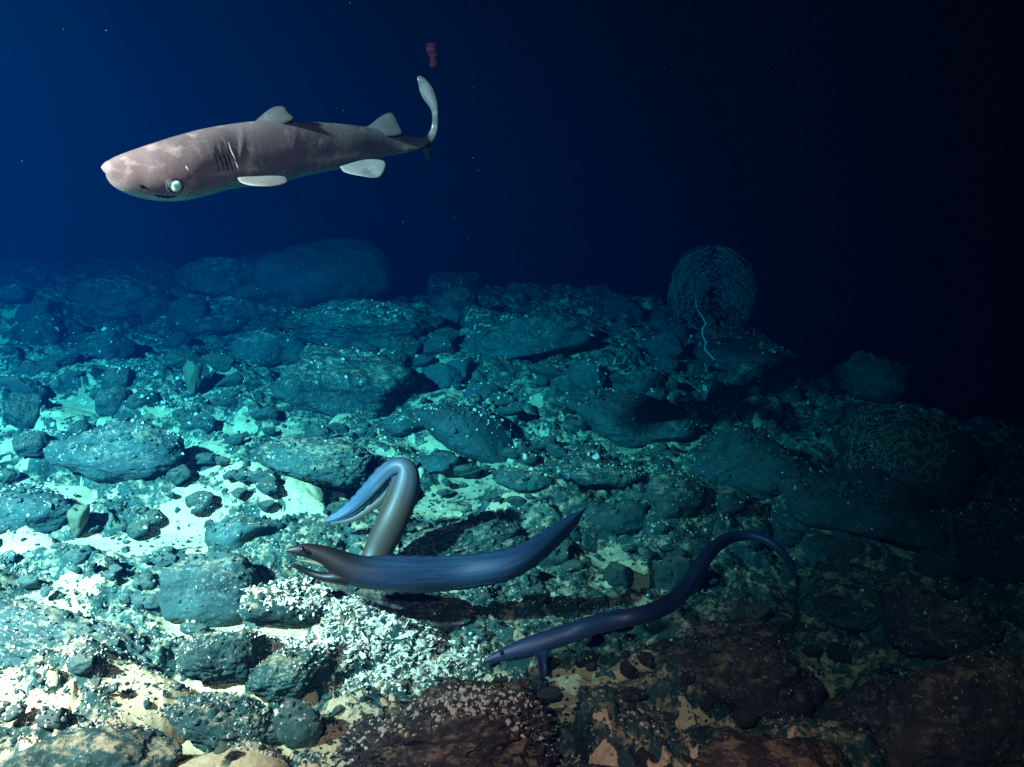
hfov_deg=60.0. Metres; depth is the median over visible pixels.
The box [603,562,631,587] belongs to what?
stone
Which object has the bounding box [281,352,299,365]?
stone
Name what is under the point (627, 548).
stone
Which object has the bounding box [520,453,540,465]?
stone
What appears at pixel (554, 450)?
stone
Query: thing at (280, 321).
stone
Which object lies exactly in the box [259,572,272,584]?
stone
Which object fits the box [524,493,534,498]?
stone
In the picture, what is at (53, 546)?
stone
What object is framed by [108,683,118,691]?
stone
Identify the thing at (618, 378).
stone
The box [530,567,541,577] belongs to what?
stone
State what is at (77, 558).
stone
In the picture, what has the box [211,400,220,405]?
stone
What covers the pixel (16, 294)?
stone
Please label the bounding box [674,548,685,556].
stone
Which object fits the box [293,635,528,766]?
coarse gravel
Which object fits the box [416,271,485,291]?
boulder
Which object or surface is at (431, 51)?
drifting scrap
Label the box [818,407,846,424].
stone
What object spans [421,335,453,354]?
stone
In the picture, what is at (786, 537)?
stone
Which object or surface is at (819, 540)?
stone
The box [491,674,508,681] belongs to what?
stone
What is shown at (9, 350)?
stone
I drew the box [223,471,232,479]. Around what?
stone
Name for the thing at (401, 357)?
stone
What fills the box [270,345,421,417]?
boulder
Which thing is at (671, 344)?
stone
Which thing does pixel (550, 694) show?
stone
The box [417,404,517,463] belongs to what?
boulder
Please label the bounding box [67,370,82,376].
stone
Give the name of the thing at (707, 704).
stone
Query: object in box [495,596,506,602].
stone
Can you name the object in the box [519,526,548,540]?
rock
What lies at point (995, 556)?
boulder
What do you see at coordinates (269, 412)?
stone
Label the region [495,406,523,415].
stone
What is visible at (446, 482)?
stone
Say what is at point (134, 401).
stone
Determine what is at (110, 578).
stone
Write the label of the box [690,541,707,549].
stone
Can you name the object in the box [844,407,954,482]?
bush coral
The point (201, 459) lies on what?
stone
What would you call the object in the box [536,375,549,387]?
stone
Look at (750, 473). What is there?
boulder
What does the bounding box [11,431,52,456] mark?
stone
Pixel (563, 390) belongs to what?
stone
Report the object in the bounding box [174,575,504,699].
shell fragments
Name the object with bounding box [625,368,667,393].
stone
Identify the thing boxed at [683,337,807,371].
boulder
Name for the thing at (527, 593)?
stone
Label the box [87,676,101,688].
stone
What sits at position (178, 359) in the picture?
stone
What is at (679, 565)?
stone
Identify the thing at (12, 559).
stone
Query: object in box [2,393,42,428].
stone
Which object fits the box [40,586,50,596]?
stone
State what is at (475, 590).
stone
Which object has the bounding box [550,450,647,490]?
rock
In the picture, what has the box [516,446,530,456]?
stone
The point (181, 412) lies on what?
stone
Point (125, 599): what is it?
stone
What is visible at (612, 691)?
rock
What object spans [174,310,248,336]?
rock
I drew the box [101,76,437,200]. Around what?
shark
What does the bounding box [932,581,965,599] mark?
stone
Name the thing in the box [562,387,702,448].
boulder
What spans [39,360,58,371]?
stone
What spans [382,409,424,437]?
rock
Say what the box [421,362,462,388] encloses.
stone
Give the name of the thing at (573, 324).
stone
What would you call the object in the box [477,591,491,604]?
stone
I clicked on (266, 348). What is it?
boulder
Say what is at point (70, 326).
stone
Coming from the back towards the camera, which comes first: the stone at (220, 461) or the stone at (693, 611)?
the stone at (220, 461)
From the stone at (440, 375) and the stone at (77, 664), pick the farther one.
the stone at (440, 375)
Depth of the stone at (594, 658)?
2.13 m
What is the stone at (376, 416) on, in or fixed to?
on the seabed
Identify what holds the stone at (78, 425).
on the seabed
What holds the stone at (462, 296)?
on the seabed
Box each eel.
[287,508,585,593]
[324,457,419,555]
[483,530,796,678]
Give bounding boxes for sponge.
[67,504,89,537]
[183,359,202,394]
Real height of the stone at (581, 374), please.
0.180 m
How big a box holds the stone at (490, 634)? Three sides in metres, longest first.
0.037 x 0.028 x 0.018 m
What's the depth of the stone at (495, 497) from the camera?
3.03 m
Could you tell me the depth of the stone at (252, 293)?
6.01 m
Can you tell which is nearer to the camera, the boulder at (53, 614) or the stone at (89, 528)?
the boulder at (53, 614)
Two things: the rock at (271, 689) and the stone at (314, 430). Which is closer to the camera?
the rock at (271, 689)
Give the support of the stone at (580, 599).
on the seabed
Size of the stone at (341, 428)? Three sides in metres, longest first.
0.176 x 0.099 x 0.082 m
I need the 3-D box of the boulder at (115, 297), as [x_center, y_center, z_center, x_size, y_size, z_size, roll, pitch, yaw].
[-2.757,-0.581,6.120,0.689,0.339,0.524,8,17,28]
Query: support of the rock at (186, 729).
on the seabed
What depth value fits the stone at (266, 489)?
2.98 m
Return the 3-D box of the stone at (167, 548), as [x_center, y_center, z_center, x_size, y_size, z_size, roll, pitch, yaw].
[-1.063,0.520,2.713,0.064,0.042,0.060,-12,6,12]
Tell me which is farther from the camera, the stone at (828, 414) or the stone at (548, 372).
the stone at (548, 372)
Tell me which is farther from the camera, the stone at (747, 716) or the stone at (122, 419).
the stone at (122, 419)
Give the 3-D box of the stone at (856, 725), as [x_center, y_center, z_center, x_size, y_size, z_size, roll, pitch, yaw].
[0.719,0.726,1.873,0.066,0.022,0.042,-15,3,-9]
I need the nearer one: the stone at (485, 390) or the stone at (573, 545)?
the stone at (573, 545)
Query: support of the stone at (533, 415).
on the seabed
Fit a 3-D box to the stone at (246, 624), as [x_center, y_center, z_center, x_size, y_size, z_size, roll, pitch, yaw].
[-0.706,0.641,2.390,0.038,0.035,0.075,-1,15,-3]
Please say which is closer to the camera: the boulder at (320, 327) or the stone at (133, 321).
the boulder at (320, 327)
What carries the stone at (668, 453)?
on the seabed
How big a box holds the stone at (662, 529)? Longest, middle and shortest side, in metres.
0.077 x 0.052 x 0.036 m
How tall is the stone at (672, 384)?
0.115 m
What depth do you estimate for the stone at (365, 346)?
4.75 m
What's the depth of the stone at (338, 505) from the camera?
3.01 m
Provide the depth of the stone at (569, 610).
2.43 m
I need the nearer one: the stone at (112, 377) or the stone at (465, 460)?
the stone at (465, 460)
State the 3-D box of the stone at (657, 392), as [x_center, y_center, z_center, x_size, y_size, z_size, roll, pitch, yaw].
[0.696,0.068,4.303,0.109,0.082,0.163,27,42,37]
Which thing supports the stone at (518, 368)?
on the seabed
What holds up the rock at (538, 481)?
on the seabed
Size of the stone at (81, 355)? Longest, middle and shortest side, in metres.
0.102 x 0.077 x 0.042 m
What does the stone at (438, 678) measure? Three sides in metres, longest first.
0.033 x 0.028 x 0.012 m
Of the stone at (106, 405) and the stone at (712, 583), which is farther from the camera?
the stone at (106, 405)
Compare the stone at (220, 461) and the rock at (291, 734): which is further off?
the stone at (220, 461)
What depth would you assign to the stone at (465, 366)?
4.51 m
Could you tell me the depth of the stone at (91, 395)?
4.07 m
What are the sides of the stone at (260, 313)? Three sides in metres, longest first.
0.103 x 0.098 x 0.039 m
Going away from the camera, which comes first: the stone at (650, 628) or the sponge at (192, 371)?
the stone at (650, 628)
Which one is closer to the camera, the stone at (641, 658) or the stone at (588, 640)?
the stone at (641, 658)
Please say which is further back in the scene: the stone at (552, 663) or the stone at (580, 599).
the stone at (580, 599)
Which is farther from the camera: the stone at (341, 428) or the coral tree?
the coral tree
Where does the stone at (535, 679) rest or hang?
on the seabed
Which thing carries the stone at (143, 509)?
on the seabed
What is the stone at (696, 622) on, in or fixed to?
on the seabed
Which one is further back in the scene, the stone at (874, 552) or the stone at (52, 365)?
the stone at (52, 365)
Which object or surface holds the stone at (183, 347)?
on the seabed
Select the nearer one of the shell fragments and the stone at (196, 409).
the shell fragments
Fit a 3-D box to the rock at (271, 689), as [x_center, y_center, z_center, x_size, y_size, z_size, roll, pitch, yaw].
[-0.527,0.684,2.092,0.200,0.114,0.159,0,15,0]
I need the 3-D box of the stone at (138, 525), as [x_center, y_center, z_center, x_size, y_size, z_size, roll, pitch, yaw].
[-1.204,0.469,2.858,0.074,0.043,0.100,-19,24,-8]
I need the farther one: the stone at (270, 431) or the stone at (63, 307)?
the stone at (63, 307)
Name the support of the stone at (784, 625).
on the seabed
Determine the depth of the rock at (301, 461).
3.04 m
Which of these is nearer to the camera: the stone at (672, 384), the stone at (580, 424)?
the stone at (580, 424)
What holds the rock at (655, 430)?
on the seabed
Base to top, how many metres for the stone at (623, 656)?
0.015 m
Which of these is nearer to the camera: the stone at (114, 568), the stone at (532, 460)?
the stone at (114, 568)
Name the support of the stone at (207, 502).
on the seabed
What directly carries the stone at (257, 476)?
on the seabed
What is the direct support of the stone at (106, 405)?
on the seabed
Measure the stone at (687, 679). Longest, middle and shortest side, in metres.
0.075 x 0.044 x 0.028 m
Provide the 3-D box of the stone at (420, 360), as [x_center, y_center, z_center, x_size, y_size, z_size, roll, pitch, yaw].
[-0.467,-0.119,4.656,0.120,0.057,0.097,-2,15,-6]
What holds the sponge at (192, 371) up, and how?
on the seabed
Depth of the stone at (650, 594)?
2.56 m
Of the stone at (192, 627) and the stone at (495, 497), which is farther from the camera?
the stone at (495, 497)
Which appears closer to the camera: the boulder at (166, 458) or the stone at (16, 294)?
the boulder at (166, 458)
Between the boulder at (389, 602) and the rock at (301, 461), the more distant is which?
the rock at (301, 461)
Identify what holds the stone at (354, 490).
on the seabed
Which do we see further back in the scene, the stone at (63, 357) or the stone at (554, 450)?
the stone at (63, 357)
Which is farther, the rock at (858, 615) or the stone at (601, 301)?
the stone at (601, 301)
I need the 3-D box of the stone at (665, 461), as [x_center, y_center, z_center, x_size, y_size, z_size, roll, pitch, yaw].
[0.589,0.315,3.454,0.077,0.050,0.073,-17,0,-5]
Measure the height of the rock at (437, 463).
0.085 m
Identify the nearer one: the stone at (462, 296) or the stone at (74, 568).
the stone at (74, 568)
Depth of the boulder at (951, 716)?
1.84 m
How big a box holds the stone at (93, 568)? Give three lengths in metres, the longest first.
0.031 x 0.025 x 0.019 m
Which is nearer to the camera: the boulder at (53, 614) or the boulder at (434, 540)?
the boulder at (53, 614)
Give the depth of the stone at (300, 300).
6.07 m
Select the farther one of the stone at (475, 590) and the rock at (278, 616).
the stone at (475, 590)
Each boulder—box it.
[0,484,71,534]
[0,599,155,669]
[0,723,182,766]
[43,421,184,483]
[64,274,169,320]
[158,551,260,627]
[176,257,254,297]
[228,329,304,367]
[251,238,395,304]
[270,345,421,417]
[283,298,445,349]
[324,582,478,631]
[339,677,561,766]
[402,517,526,555]
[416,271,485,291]
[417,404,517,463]
[463,315,592,360]
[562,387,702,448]
[571,763,621,766]
[652,617,825,718]
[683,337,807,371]
[689,426,809,500]
[691,729,850,766]
[778,467,947,550]
[812,647,1023,766]
[830,351,915,402]
[833,408,984,509]
[878,583,1003,657]
[952,498,1023,585]
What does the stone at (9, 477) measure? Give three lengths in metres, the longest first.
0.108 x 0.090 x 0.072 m
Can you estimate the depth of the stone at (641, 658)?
2.03 m
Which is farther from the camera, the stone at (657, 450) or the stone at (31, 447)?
the stone at (657, 450)
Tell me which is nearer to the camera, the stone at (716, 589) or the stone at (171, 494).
the stone at (716, 589)
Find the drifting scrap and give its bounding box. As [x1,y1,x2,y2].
[426,43,437,67]
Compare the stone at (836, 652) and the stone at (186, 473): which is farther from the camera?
the stone at (186, 473)
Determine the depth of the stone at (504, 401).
4.13 m
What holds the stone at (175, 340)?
on the seabed
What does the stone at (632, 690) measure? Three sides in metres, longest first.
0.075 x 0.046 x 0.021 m
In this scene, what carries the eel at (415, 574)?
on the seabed
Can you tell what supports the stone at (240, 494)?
on the seabed
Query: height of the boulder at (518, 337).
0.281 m
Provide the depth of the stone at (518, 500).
2.98 m
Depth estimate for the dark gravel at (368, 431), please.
2.44 m
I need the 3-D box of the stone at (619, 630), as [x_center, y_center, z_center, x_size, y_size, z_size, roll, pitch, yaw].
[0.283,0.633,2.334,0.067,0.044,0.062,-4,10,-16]
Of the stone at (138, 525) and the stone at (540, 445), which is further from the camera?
the stone at (540, 445)
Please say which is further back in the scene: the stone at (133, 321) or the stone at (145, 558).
the stone at (133, 321)
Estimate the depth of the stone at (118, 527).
2.86 m
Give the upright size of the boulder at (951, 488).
0.370 m
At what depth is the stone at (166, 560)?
2.67 m
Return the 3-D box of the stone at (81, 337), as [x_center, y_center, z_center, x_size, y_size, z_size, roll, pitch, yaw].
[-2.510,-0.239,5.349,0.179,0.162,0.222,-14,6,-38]
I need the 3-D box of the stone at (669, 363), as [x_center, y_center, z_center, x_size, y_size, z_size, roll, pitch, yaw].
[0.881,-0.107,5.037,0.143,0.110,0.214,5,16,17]
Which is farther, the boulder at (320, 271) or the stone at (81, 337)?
the boulder at (320, 271)
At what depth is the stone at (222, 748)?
1.74 m
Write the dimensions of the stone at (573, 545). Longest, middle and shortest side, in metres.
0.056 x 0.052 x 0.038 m
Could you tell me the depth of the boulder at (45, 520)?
2.82 m
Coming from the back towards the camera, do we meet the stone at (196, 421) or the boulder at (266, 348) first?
the boulder at (266, 348)
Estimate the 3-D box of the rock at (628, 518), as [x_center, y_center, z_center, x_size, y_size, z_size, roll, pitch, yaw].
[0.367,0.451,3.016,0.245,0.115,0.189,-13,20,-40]
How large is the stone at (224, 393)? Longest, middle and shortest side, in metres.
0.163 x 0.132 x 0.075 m
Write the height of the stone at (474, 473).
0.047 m
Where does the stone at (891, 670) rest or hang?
on the seabed
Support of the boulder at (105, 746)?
on the seabed
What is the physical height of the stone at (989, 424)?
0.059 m
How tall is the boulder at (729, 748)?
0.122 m
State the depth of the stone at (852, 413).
4.21 m
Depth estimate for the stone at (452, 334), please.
4.97 m
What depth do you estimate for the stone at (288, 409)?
4.02 m
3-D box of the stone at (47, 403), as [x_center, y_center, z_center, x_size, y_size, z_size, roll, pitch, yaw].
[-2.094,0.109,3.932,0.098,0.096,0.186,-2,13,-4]
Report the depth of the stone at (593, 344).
5.08 m
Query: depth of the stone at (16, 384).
4.02 m
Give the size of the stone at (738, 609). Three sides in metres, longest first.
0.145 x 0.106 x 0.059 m
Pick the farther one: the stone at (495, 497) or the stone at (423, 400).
the stone at (423, 400)
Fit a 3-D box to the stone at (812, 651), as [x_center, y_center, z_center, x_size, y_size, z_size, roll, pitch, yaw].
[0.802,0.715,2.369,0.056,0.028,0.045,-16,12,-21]
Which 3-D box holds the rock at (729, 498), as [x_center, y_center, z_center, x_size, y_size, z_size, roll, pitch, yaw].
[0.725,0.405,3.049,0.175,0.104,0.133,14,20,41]
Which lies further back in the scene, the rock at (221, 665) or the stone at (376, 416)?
the stone at (376, 416)
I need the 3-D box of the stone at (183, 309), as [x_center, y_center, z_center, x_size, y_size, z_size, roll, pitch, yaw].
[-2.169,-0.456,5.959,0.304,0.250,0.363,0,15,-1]
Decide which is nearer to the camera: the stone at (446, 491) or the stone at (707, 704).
the stone at (707, 704)
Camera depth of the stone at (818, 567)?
2.71 m
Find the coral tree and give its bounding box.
[667,246,756,366]
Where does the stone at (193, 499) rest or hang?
on the seabed
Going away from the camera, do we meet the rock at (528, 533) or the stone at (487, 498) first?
the rock at (528, 533)
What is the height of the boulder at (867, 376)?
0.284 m
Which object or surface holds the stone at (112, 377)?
on the seabed
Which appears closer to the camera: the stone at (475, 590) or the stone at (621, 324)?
the stone at (475, 590)
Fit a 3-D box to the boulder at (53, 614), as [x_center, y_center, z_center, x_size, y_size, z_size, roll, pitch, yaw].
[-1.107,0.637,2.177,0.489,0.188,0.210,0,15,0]
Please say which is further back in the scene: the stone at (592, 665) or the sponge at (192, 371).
the sponge at (192, 371)
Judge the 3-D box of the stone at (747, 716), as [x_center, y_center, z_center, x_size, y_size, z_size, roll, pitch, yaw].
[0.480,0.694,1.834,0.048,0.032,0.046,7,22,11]
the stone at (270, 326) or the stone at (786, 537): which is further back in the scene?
the stone at (270, 326)
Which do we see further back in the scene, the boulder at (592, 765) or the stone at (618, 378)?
the stone at (618, 378)
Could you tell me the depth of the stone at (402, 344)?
4.70 m
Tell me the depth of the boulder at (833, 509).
2.89 m
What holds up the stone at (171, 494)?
on the seabed
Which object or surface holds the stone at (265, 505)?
on the seabed
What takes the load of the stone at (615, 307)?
on the seabed
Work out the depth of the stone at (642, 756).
1.74 m
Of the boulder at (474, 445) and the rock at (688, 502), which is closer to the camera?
the rock at (688, 502)
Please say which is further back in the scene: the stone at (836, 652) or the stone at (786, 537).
the stone at (786, 537)
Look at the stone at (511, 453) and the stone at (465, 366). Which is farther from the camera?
the stone at (465, 366)
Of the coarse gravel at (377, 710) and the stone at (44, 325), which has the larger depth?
the stone at (44, 325)
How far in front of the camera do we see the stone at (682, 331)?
5.85 m
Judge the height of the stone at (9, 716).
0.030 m
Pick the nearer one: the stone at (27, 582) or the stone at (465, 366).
the stone at (27, 582)
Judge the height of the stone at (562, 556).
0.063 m
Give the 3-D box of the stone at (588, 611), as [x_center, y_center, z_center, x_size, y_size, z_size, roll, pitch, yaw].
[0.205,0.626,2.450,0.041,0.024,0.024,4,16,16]
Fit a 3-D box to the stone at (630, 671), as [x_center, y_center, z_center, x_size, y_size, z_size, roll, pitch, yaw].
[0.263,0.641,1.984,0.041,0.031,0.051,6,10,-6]
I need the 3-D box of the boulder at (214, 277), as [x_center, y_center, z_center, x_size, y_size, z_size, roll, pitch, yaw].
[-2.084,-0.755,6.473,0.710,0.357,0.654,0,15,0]
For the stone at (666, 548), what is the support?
on the seabed
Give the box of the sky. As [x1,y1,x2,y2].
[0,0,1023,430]
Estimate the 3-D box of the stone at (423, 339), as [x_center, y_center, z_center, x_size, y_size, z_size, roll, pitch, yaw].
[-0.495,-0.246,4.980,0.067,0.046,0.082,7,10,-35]
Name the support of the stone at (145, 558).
on the seabed
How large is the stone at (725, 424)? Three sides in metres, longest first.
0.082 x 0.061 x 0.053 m
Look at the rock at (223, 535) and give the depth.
2.78 m
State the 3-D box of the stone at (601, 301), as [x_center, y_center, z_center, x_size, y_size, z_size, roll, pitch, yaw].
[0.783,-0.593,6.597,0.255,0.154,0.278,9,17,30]
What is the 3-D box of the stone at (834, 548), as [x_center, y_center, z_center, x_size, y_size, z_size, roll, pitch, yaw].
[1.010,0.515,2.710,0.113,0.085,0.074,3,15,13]
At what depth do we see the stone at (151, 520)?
2.88 m
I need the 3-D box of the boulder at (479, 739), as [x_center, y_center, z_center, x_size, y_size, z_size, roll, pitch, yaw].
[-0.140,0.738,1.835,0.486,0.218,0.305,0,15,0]
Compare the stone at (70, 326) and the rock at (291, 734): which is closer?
the rock at (291, 734)
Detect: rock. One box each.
[163,691,282,752]
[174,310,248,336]
[174,628,271,683]
[204,515,283,548]
[238,577,332,628]
[245,646,332,701]
[249,436,372,489]
[273,697,322,749]
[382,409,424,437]
[412,450,462,473]
[495,466,552,491]
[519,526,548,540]
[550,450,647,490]
[576,683,618,700]
[584,499,649,534]
[642,417,696,441]
[646,473,705,519]
[707,484,751,514]
[804,571,882,632]
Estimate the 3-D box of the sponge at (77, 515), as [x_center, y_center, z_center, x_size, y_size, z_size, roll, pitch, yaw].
[-1.374,0.437,2.815,0.069,0.108,0.063,0,15,0]
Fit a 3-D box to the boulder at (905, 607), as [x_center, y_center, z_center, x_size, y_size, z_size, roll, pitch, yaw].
[1.123,0.627,2.350,0.316,0.160,0.215,11,18,35]
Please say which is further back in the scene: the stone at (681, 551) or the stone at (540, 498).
the stone at (540, 498)
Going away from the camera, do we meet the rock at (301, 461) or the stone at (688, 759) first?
the stone at (688, 759)
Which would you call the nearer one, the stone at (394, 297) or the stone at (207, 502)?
the stone at (207, 502)
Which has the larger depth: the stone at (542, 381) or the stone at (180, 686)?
the stone at (542, 381)
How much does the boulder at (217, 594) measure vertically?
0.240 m
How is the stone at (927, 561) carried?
on the seabed
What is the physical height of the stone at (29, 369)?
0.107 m
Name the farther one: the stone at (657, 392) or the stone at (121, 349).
the stone at (121, 349)
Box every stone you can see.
[0,285,26,304]
[0,376,47,396]
[0,468,20,483]
[0,551,17,564]
[1,703,27,722]
[2,346,18,354]
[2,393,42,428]
[10,313,68,344]
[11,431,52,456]
[13,362,44,376]
[15,299,52,322]
[17,575,38,588]
[36,350,79,365]
[36,706,71,729]
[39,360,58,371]
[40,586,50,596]
[42,398,53,408]
[50,542,65,548]
[60,305,67,310]
[60,319,84,336]
[64,548,88,565]
[66,564,80,572]
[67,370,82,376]
[67,652,93,674]
[70,419,95,433]
[76,329,135,359]
[76,331,98,342]
[78,352,88,360]
[84,523,99,532]
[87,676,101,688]
[89,391,95,399]
[89,562,97,570]
[95,386,131,416]
[101,367,130,388]
[107,572,116,580]
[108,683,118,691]
[109,564,122,572]
[115,524,126,530]
[118,595,130,604]
[119,416,128,421]
[124,390,159,408]
[126,317,141,325]
[126,518,149,537]
[131,593,159,609]
[132,571,155,589]
[134,505,146,513]
[136,296,172,324]
[138,508,162,525]
[141,555,151,562]
[151,551,176,566]
[158,546,175,553]
[162,330,190,348]
[164,350,202,369]
[165,297,208,331]
[165,492,174,497]
[166,464,193,485]
[172,408,194,425]
[174,683,184,690]
[177,344,196,352]
[180,622,210,634]
[181,413,217,432]
[185,490,213,508]
[190,497,214,514]
[192,406,199,412]
[195,396,207,403]
[195,453,219,465]
[204,353,233,371]
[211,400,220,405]
[212,389,242,400]
[213,372,243,386]
[213,743,230,753]
[215,456,230,465]
[218,397,237,407]
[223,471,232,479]
[225,433,244,444]
[231,284,276,303]
[231,487,246,498]
[232,467,250,480]
[243,620,253,627]
[246,470,277,482]
[250,406,278,420]
[251,323,280,330]
[255,311,268,316]
[255,480,279,494]
[257,499,274,511]
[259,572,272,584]
[263,427,275,435]
[276,317,288,332]
[277,406,293,413]
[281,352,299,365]
[286,294,315,307]
[304,424,333,437]
[323,422,347,435]
[325,501,347,515]
[349,341,378,352]
[350,487,360,492]
[367,411,379,419]
[380,349,409,364]
[386,336,420,361]
[387,293,408,301]
[412,354,433,366]
[419,335,428,343]
[420,397,427,404]
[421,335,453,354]
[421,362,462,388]
[432,286,478,312]
[432,327,458,341]
[433,676,444,680]
[434,288,449,296]
[436,488,449,495]
[441,478,452,486]
[442,304,461,321]
[446,359,473,384]
[447,464,474,476]
[452,383,461,389]
[458,465,482,476]
[460,457,467,464]
[463,381,502,400]
[472,588,488,593]
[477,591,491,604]
[481,631,493,640]
[483,496,491,500]
[485,392,515,407]
[491,494,502,501]
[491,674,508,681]
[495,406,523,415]
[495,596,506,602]
[502,447,519,459]
[506,365,522,372]
[506,496,526,505]
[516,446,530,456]
[516,508,523,514]
[519,585,550,604]
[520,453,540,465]
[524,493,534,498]
[527,363,561,378]
[528,412,537,418]
[529,435,556,449]
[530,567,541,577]
[531,675,548,692]
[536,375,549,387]
[536,496,546,502]
[536,687,561,702]
[545,442,567,457]
[546,542,569,564]
[547,656,557,671]
[549,596,579,618]
[560,319,585,330]
[560,388,571,392]
[560,559,583,572]
[563,539,576,549]
[567,360,605,388]
[571,419,589,429]
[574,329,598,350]
[574,651,597,666]
[576,597,586,601]
[579,607,592,614]
[579,636,593,644]
[586,661,596,669]
[598,295,633,306]
[603,295,644,321]
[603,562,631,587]
[606,373,625,383]
[608,317,629,331]
[612,626,630,631]
[619,686,647,701]
[620,660,637,677]
[621,650,630,658]
[622,545,633,551]
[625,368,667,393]
[633,747,656,766]
[637,651,653,667]
[642,332,683,356]
[643,619,667,634]
[645,388,666,397]
[645,589,651,598]
[647,309,680,331]
[650,443,669,456]
[652,554,692,590]
[652,590,657,597]
[653,523,668,534]
[654,355,678,372]
[654,457,672,465]
[657,465,670,473]
[658,543,674,551]
[663,450,676,456]
[665,376,678,391]
[667,322,691,342]
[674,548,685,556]
[679,671,696,686]
[681,754,694,764]
[687,614,700,625]
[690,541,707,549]
[690,608,697,617]
[699,696,714,710]
[708,578,718,585]
[711,587,723,592]
[721,421,735,428]
[724,559,733,564]
[728,601,771,620]
[732,709,755,727]
[763,614,795,634]
[775,387,801,402]
[775,527,803,545]
[801,645,822,656]
[809,534,835,550]
[809,560,829,577]
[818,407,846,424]
[823,538,861,561]
[826,643,850,662]
[840,721,868,730]
[842,407,863,424]
[871,549,880,555]
[878,662,893,671]
[912,549,969,579]
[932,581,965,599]
[982,416,996,429]
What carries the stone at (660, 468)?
on the seabed
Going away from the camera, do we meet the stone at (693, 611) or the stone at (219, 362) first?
the stone at (693, 611)
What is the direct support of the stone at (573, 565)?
on the seabed
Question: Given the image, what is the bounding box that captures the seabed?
[0,250,1023,766]
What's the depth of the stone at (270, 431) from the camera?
3.76 m
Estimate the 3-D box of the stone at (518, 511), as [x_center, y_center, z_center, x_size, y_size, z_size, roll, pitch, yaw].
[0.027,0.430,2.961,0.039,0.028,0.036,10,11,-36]
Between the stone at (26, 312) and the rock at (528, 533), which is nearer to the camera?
the rock at (528, 533)
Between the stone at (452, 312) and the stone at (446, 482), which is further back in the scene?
the stone at (452, 312)
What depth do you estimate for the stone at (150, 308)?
5.98 m
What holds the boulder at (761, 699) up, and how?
on the seabed
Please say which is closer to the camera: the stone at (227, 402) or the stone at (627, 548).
the stone at (627, 548)
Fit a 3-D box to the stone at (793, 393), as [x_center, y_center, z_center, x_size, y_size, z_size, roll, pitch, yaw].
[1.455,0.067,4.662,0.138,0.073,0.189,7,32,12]
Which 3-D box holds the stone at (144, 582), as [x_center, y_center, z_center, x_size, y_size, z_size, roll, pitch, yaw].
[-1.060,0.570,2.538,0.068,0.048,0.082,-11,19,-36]
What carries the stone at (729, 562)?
on the seabed
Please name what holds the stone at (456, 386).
on the seabed
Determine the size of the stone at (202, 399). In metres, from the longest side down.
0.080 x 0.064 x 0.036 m
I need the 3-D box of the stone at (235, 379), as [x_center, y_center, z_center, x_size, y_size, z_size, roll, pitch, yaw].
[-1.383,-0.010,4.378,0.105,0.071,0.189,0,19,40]
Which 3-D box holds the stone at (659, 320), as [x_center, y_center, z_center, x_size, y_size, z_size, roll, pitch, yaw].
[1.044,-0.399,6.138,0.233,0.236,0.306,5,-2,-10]
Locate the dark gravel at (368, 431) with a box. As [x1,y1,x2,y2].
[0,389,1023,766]
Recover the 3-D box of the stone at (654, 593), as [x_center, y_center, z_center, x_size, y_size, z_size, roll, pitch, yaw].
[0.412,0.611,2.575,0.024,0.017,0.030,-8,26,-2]
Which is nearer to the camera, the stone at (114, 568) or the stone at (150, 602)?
the stone at (150, 602)
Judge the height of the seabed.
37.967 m
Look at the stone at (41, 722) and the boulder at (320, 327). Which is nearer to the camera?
the stone at (41, 722)
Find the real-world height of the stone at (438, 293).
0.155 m
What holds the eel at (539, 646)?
on the seabed
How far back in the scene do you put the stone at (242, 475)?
3.02 m
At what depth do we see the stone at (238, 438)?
3.52 m

